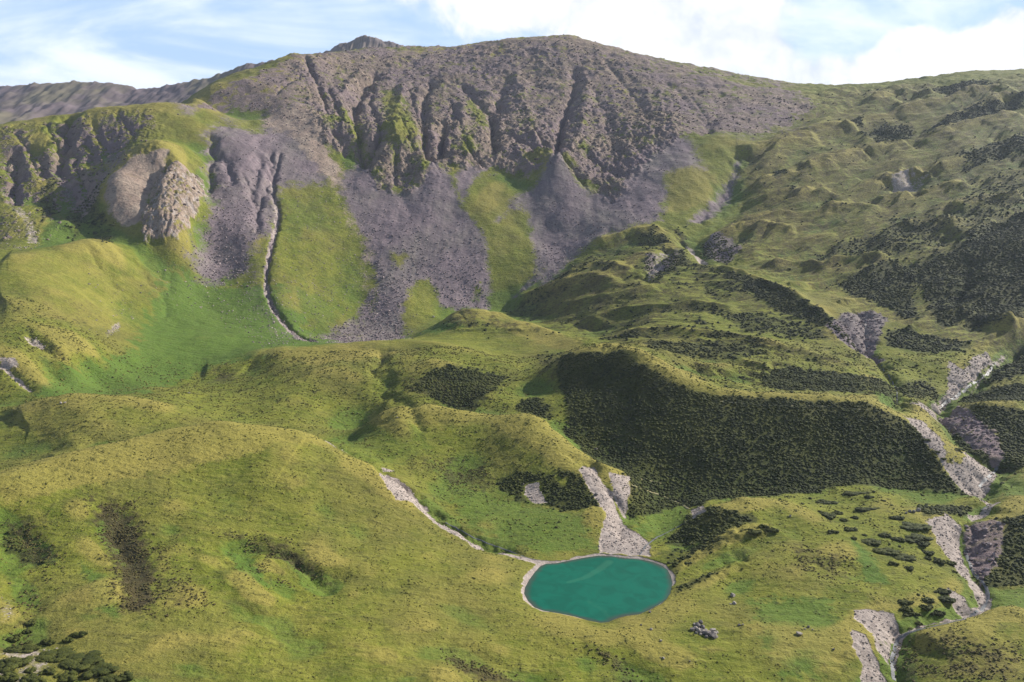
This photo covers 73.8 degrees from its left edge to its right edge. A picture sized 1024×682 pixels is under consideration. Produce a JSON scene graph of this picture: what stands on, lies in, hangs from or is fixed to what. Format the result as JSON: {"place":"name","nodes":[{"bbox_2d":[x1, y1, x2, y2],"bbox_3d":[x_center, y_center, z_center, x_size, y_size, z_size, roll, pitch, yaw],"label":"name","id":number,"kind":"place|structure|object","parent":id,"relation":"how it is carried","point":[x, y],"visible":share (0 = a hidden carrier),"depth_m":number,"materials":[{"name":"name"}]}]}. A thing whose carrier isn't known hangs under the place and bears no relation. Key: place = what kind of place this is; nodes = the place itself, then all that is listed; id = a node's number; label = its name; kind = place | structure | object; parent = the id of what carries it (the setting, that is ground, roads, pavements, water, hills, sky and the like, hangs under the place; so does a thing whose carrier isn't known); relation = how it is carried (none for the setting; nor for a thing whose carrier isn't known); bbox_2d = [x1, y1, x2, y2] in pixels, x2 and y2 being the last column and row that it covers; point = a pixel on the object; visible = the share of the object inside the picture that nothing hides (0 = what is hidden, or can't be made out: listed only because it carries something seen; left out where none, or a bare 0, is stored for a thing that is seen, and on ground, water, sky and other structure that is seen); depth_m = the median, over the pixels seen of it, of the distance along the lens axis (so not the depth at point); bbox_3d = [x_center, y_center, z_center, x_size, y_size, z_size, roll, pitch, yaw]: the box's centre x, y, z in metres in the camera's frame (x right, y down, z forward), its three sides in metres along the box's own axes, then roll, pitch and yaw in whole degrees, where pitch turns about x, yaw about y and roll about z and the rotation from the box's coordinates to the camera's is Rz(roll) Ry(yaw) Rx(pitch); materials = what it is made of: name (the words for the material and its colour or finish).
{"place":"outdoors","nodes":[
{"label":"outdoors","id":0,"kind":"place"},
{"bbox_2d":[0,60,273,123],"bbox_3d":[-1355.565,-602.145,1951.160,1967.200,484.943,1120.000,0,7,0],"label":"distant ridge","id":1,"kind":"structure","parent":0,"point":[29,101],"depth_m":1982.81,"materials":[{"name":"grey stone"}]},
{"bbox_2d":[319,35,403,52],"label":"peak","id":2,"kind":"structure","parent":0,"point":[363,41],"depth_m":2131.01,"materials":[{"name":"grey stone"}]},
{"bbox_2d":[445,522,534,559],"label":"stream","id":3,"kind":"structure","parent":0,"point":[484,541],"depth_m":308.44,"materials":[{"name":"liquid"}]},
{"bbox_2d":[0,80,1023,681],"bbox_3d":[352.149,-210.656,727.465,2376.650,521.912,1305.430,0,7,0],"label":"hills","id":4,"kind":"structure","parent":0,"point":[58,274],"depth_m":366.08,"materials":[{"name":"green plant"}]},
{"bbox_2d":[0,670,19,681],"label":"rhododendron shrub","id":5,"kind":"object","parent":4,"relation":"on","point":[10,676],"visible":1,"depth_m":186.49,"materials":[{"name":"green plant"}]},
{"bbox_2d":[5,635,20,642],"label":"rhododendron shrub","id":6,"kind":"object","parent":4,"relation":"on","point":[16,638],"visible":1,"depth_m":206.44,"materials":[{"name":"green plant"}]},
{"bbox_2d":[0,655,33,673],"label":"rhododendron shrub","id":7,"kind":"object","parent":4,"relation":"on","point":[11,663],"visible":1,"depth_m":192.78,"materials":[{"name":"green plant"}]},
{"bbox_2d":[3,643,41,653],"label":"rhododendron shrub","id":8,"kind":"object","parent":4,"relation":"on","point":[28,648],"visible":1,"depth_m":200.45,"materials":[{"name":"green plant"}]},
{"bbox_2d":[22,628,32,633],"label":"rhododendron shrub","id":9,"kind":"object","parent":4,"relation":"on","point":[27,631],"visible":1,"depth_m":210.66,"materials":[{"name":"green plant"}]},
{"bbox_2d":[24,618,35,625],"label":"rhododendron shrub","id":10,"kind":"object","parent":4,"relation":"on","point":[31,622],"visible":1,"depth_m":213.97,"materials":[{"name":"green plant"}]},
{"bbox_2d":[24,667,36,672],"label":"rhododendron shrub","id":11,"kind":"object","parent":4,"relation":"on","point":[30,670],"visible":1,"depth_m":190.81,"materials":[{"name":"green plant"}]},
{"bbox_2d":[19,672,46,681],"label":"rhododendron shrub","id":12,"kind":"object","parent":4,"relation":"on","point":[32,677],"visible":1,"depth_m":186.90,"materials":[{"name":"green plant"}]},
{"bbox_2d":[38,666,55,674],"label":"rhododendron shrub","id":13,"kind":"object","parent":4,"relation":"on","point":[49,670],"visible":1,"depth_m":190.52,"materials":[{"name":"green plant"}]},
{"bbox_2d":[39,639,55,645],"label":"rhododendron shrub","id":14,"kind":"object","parent":4,"relation":"on","point":[49,642],"visible":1,"depth_m":204.53,"materials":[{"name":"green plant"}]},
{"bbox_2d":[35,646,76,662],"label":"rhododendron shrub","id":15,"kind":"object","parent":4,"relation":"on","point":[55,656],"visible":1,"depth_m":198.46,"materials":[{"name":"green plant"}]},
{"bbox_2d":[52,668,78,681],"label":"rhododendron shrub","id":16,"kind":"object","parent":4,"relation":"on","point":[68,675],"visible":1,"depth_m":189.46,"materials":[{"name":"green plant"}]},
{"bbox_2d":[62,637,73,642],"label":"rhododendron shrub","id":17,"kind":"object","parent":4,"relation":"on","point":[68,639],"visible":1,"depth_m":205.32,"materials":[{"name":"green plant"}]},
{"bbox_2d":[69,631,87,637],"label":"rhododendron shrub","id":18,"kind":"object","parent":4,"relation":"on","point":[80,634],"visible":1,"depth_m":207.49,"materials":[{"name":"green plant"}]},
{"bbox_2d":[59,650,104,670],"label":"rhododendron shrub","id":19,"kind":"object","parent":4,"relation":"on","point":[88,659],"visible":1,"depth_m":195.69,"materials":[{"name":"green plant"}]},
{"bbox_2d":[79,659,119,679],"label":"rhododendron shrub","id":20,"kind":"object","parent":4,"relation":"on","point":[101,668],"visible":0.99,"depth_m":192.77,"materials":[{"name":"green plant"}]},
{"bbox_2d":[97,672,121,681],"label":"rhododendron shrub","id":21,"kind":"object","parent":4,"relation":"on","point":[110,677],"visible":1,"depth_m":190.13,"materials":[{"name":"green plant"}]},
{"bbox_2d":[117,671,134,681],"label":"rhododendron shrub","id":22,"kind":"object","parent":4,"relation":"on","point":[127,676],"visible":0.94,"depth_m":191.81,"materials":[{"name":"green plant"}]},
{"bbox_2d":[0,97,420,346],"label":"meadow stones","id":23,"kind":"object","parent":4,"relation":"on","point":[261,257],"visible":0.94,"depth_m":756.13,"materials":[{"name":"grey stone"}]},
{"bbox_2d":[0,315,1007,681],"bbox_3d":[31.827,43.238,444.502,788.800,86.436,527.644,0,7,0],"label":"gravel stones","id":24,"kind":"object","parent":4,"relation":"on","point":[702,509],"visible":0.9,"depth_m":341.42,"materials":[{"name":"grey stone"}]},
{"bbox_2d":[0,296,1023,681],"bbox_3d":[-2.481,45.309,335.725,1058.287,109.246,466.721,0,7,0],"label":"grass tussocks","id":25,"kind":"object","parent":4,"relation":"on","point":[520,362],"depth_m":398.86,"materials":[{"name":"green plant"}]},
{"bbox_2d":[0,339,1023,681],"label":"heather clumps","id":26,"kind":"object","parent":4,"relation":"on","point":[134,573],"visible":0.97,"depth_m":246.82,"materials":[{"name":"green plant"}]},
{"bbox_2d":[3,344,1023,612],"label":"rhododendron thicket","id":27,"kind":"object","parent":4,"relation":"on","point":[797,380],"visible":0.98,"depth_m":401.42,"materials":[{"name":"green plant"}]},
{"bbox_2d":[36,79,1023,397],"bbox_3d":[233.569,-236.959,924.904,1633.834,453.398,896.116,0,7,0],"label":"hillside scrub","id":28,"kind":"object","parent":4,"relation":"on","point":[952,271],"visible":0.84,"depth_m":706.32,"materials":[{"name":"green plant"}]},
{"bbox_2d":[62,93,1005,579],"bbox_3d":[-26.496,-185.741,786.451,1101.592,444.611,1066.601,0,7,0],"label":"scree stones","id":29,"kind":"object","parent":4,"relation":"on","point":[856,323],"visible":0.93,"depth_m":769.23,"materials":[{"name":"grey stone"}]},
{"bbox_2d":[627,483,689,508],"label":"footpath","id":30,"kind":"structure","parent":4,"relation":"on","point":[686,507],"depth_m":361.68,"materials":[{"name":"grey gravel"}]},
{"bbox_2d":[744,528,762,534],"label":"rhododendron shrub","id":31,"kind":"object","parent":4,"relation":"on","point":[753,531],"visible":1,"depth_m":301.84,"materials":[{"name":"green plant"}]},
{"bbox_2d":[758,524,768,528],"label":"rhododendron shrub","id":32,"kind":"object","parent":4,"relation":"on","point":[763,526],"visible":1,"depth_m":305.07,"materials":[{"name":"green plant"}]},
{"bbox_2d":[766,527,779,532],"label":"rhododendron shrub","id":33,"kind":"object","parent":4,"relation":"on","point":[772,529],"visible":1,"depth_m":303.02,"materials":[{"name":"green plant"}]},
{"bbox_2d":[720,401,868,410],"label":"footpath","id":34,"kind":"structure","parent":4,"relation":"on","point":[792,405],"depth_m":416.19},
{"bbox_2d":[815,499,838,503],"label":"rhododendron shrub","id":35,"kind":"object","parent":4,"relation":"on","point":[821,501],"visible":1,"depth_m":343.50,"materials":[{"name":"green plant"}]},
{"bbox_2d":[818,510,836,519],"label":"rhododendron shrub","id":36,"kind":"object","parent":4,"relation":"on","point":[830,516],"visible":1,"depth_m":320.19,"materials":[{"name":"green plant"}]},
{"bbox_2d":[828,529,838,533],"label":"rhododendron shrub","id":37,"kind":"object","parent":4,"relation":"on","point":[832,531],"visible":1,"depth_m":304.02,"materials":[{"name":"green plant"}]},
{"bbox_2d":[833,510,842,514],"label":"rhododendron shrub","id":38,"kind":"object","parent":4,"relation":"on","point":[838,512],"visible":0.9,"depth_m":325.25,"materials":[{"name":"green plant"}]},
{"bbox_2d":[844,527,857,531],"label":"rhododendron shrub","id":39,"kind":"object","parent":4,"relation":"on","point":[850,529],"visible":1,"depth_m":307.45,"materials":[{"name":"green plant"}]},
{"bbox_2d":[843,491,870,495],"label":"rhododendron shrub","id":40,"kind":"object","parent":4,"relation":"on","point":[850,493],"visible":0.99,"depth_m":352.82,"materials":[{"name":"green plant"}]},
{"bbox_2d":[855,507,879,511],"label":"rhododendron shrub","id":41,"kind":"object","parent":4,"relation":"on","point":[862,509],"visible":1,"depth_m":328.50,"materials":[{"name":"green plant"}]},
{"bbox_2d":[864,495,874,498],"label":"rhododendron shrub","id":42,"kind":"object","parent":4,"relation":"on","point":[868,497],"visible":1,"depth_m":345.21,"materials":[{"name":"green plant"}]},
{"bbox_2d":[861,538,881,544],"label":"rhododendron shrub","id":43,"kind":"object","parent":4,"relation":"on","point":[873,541],"visible":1,"depth_m":298.04,"materials":[{"name":"green plant"}]},
{"bbox_2d":[878,533,891,537],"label":"rhododendron shrub","id":44,"kind":"object","parent":4,"relation":"on","point":[887,535],"visible":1,"depth_m":304.02,"materials":[{"name":"green plant"}]},
{"bbox_2d":[871,547,900,554],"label":"rhododendron shrub","id":45,"kind":"object","parent":4,"relation":"on","point":[887,550],"visible":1,"depth_m":291.53,"materials":[{"name":"green plant"}]},
{"bbox_2d":[888,561,899,565],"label":"rhododendron shrub","id":46,"kind":"object","parent":4,"relation":"on","point":[893,563],"visible":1,"depth_m":282.43,"materials":[{"name":"green plant"}]},
{"bbox_2d":[889,515,904,519],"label":"rhododendron shrub","id":47,"kind":"object","parent":4,"relation":"on","point":[896,517],"visible":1,"depth_m":319.54,"materials":[{"name":"green plant"}]},
{"bbox_2d":[890,537,906,541],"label":"rhododendron shrub","id":48,"kind":"object","parent":4,"relation":"on","point":[900,539],"visible":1,"depth_m":301.28,"materials":[{"name":"green plant"}]},
{"bbox_2d":[892,553,916,561],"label":"rhododendron shrub","id":49,"kind":"object","parent":4,"relation":"on","point":[904,557],"visible":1,"depth_m":287.51,"materials":[{"name":"green plant"}]},
{"bbox_2d":[897,599,913,604],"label":"rhododendron shrub","id":50,"kind":"object","parent":4,"relation":"on","point":[904,602],"visible":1,"depth_m":258.21,"materials":[{"name":"green plant"}]},
{"bbox_2d":[899,605,913,611],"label":"rhododendron shrub","id":51,"kind":"object","parent":4,"relation":"on","point":[905,608],"visible":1,"depth_m":254.57,"materials":[{"name":"green plant"}]},
{"bbox_2d":[904,566,913,570],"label":"rhododendron shrub","id":52,"kind":"object","parent":4,"relation":"on","point":[910,568],"visible":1,"depth_m":280.69,"materials":[{"name":"green plant"}]},
{"bbox_2d":[902,612,920,616],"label":"rhododendron shrub","id":53,"kind":"object","parent":4,"relation":"on","point":[906,614],"visible":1,"depth_m":252.81,"materials":[{"name":"green plant"}]},
{"bbox_2d":[899,521,931,529],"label":"rhododendron shrub","id":54,"kind":"object","parent":4,"relation":"on","point":[910,526],"visible":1,"depth_m":312.08,"materials":[{"name":"green plant"}]},
{"bbox_2d":[904,533,933,542],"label":"rhododendron shrub","id":55,"kind":"object","parent":4,"relation":"on","point":[914,537],"visible":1,"depth_m":303.46,"materials":[{"name":"green plant"}]},
{"bbox_2d":[915,540,930,546],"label":"rhododendron shrub","id":56,"kind":"object","parent":4,"relation":"on","point":[923,543],"visible":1,"depth_m":299.76,"materials":[{"name":"green plant"}]},
{"bbox_2d":[918,604,933,610],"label":"rhododendron shrub","id":57,"kind":"object","parent":4,"relation":"on","point":[929,607],"visible":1,"depth_m":256.81,"materials":[{"name":"green plant"}]},
{"bbox_2d":[921,597,934,603],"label":"rhododendron shrub","id":58,"kind":"object","parent":4,"relation":"on","point":[928,600],"visible":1,"depth_m":260.81,"materials":[{"name":"green plant"}]},
{"bbox_2d":[921,550,934,555],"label":"rhododendron shrub","id":59,"kind":"object","parent":4,"relation":"on","point":[928,553],"visible":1,"depth_m":294.22,"materials":[{"name":"green plant"}]},
{"bbox_2d":[930,609,945,615],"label":"rhododendron shrub","id":60,"kind":"object","parent":4,"relation":"on","point":[936,612],"visible":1,"depth_m":255.25,"materials":[{"name":"green plant"}]},
{"bbox_2d":[933,557,946,564],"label":"rhododendron shrub","id":61,"kind":"object","parent":4,"relation":"on","point":[938,560],"visible":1,"depth_m":289.62,"materials":[{"name":"green plant"}]},
{"bbox_2d":[935,504,949,510],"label":"rhododendron shrub","id":62,"kind":"object","parent":4,"relation":"on","point":[941,507],"visible":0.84,"depth_m":335.41,"materials":[{"name":"green plant"}]},
{"bbox_2d":[933,588,952,594],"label":"rhododendron shrub","id":63,"kind":"object","parent":4,"relation":"on","point":[943,591],"visible":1,"depth_m":268.41,"materials":[{"name":"green plant"}]},
{"bbox_2d":[937,595,956,603],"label":"rhododendron shrub","id":64,"kind":"object","parent":4,"relation":"on","point":[946,598],"visible":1,"depth_m":264.18,"materials":[{"name":"green plant"}]},
{"bbox_2d":[941,505,959,509],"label":"rhododendron shrub","id":65,"kind":"object","parent":4,"relation":"on","point":[951,507],"visible":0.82,"depth_m":336.73,"materials":[{"name":"green plant"}]},
{"bbox_2d":[946,559,956,564],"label":"rhododendron shrub","id":66,"kind":"object","parent":4,"relation":"on","point":[951,562],"visible":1,"depth_m":290.98,"materials":[{"name":"green plant"}]},
{"bbox_2d":[0,34,1023,337],"bbox_3d":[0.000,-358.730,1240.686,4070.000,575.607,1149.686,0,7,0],"label":"mountain","id":67,"kind":"structure","parent":0,"point":[140,194],"depth_m":953.23,"materials":[{"name":"grey stone"}]},
{"bbox_2d":[0,34,997,574],"bbox_3d":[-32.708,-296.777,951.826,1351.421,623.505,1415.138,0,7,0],"label":"crag blocks","id":68,"kind":"structure","parent":67,"relation":"on","point":[450,122],"depth_m":1161.45,"materials":[{"name":"grey stone"}]},
{"bbox_2d":[0,0,1023,88],"label":"sky","id":69,"kind":"structure","parent":0,"point":[139,44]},
{"bbox_2d":[524,556,671,622],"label":"lake","id":70,"kind":"structure","parent":0,"point":[600,589],"depth_m":270.64,"materials":[{"name":"teal liquid"}]},
{"bbox_2d":[639,524,681,554],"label":"stream","id":71,"kind":"structure","parent":0,"point":[644,547],"depth_m":316.03,"materials":[{"name":"liquid"}]},
{"bbox_2d":[878,361,897,401],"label":"stream","id":72,"kind":"structure","parent":0,"point":[892,383],"depth_m":519.48,"materials":[{"name":"liquid"}]},
{"bbox_2d":[890,550,989,680],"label":"stream","id":73,"kind":"structure","parent":0,"point":[983,606],"depth_m":244.61,"materials":[{"name":"liquid"}]},
{"bbox_2d":[936,362,996,409],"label":"stream","id":74,"kind":"structure","parent":0,"point":[963,391],"depth_m":520.87,"materials":[{"name":"liquid"}]},
{"bbox_2d":[979,466,997,487],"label":"stream","id":75,"kind":"structure","parent":0,"point":[986,479],"depth_m":372.92,"materials":[{"name":"liquid"}]}
]}

